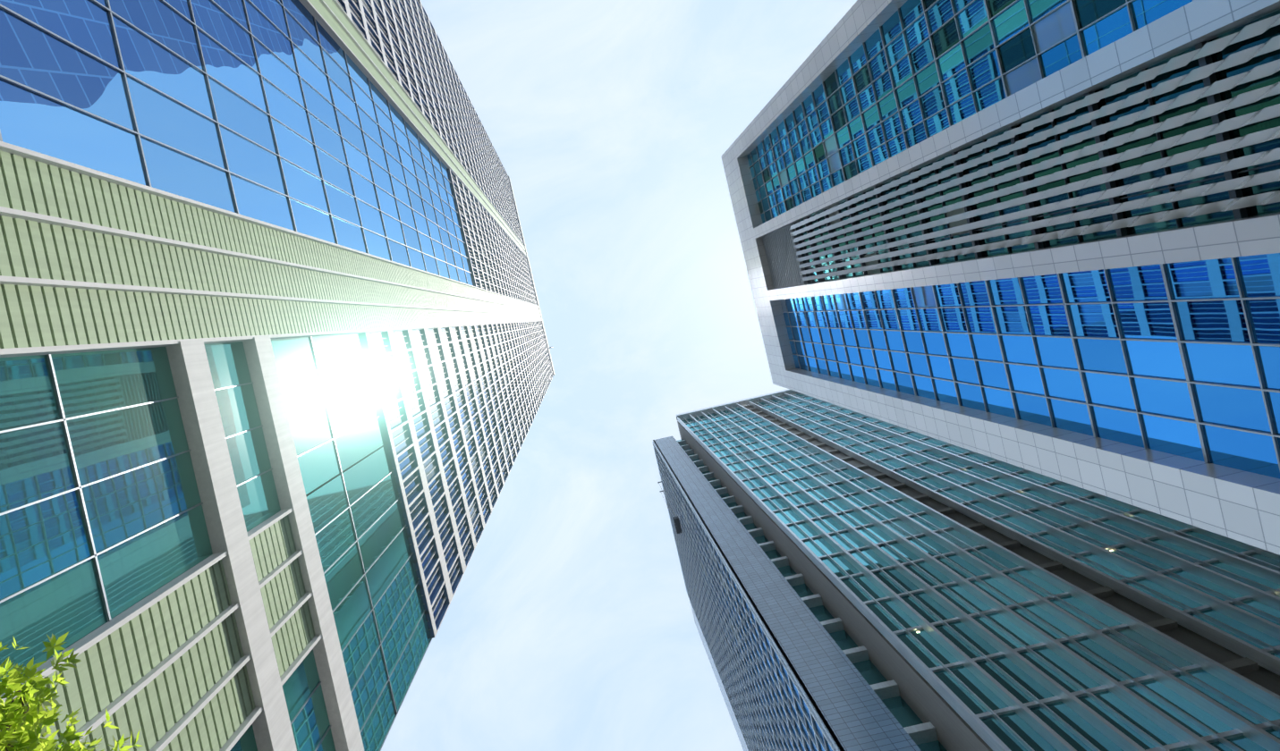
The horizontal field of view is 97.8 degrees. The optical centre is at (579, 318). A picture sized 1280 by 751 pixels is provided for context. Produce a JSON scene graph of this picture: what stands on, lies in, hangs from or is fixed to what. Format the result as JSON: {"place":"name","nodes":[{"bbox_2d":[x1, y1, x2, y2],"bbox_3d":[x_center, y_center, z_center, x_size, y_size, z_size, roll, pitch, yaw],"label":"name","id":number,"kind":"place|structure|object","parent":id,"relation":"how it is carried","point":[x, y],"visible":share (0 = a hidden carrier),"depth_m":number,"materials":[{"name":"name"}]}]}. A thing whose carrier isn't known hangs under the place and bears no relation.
{"place":"outdoors","nodes":[
{"label":"outdoors","id":0,"kind":"place"},
{"bbox_2d":[0,0,554,750],"bbox_3d":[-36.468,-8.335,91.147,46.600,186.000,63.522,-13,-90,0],"label":"tower","id":1,"kind":"structure","parent":0,"point":[275,370],"depth_m":19.58,"materials":[{"name":"glass"}]},
{"bbox_2d":[380,0,857,750],"label":"sky","id":2,"kind":"structure","parent":0,"point":[569,624],"materials":[{"name":"white"}]},
{"label":"ground","id":3,"kind":"structure","parent":0,"visible":0},
{"bbox_2d":[0,632,142,750],"bbox_3d":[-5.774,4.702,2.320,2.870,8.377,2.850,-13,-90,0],"label":"street tree","id":4,"kind":"object","parent":3,"relation":"on","point":[25,724],"visible":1,"depth_m":5.53,"materials":[{"name":"green plant"}]},
{"bbox_2d":[652,389,1279,750],"bbox_3d":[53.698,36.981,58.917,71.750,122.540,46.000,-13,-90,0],"label":"glass tower","id":5,"kind":"structure","parent":3,"relation":"on","point":[856,580],"depth_m":41.94,"materials":[{"name":"teal glass"}]},
{"bbox_2d":[720,0,1279,555],"bbox_3d":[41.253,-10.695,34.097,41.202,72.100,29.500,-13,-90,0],"label":"framed building","id":6,"kind":"structure","parent":3,"relation":"on","point":[1039,236],"depth_m":26.89,"materials":[{"name":"glass"}]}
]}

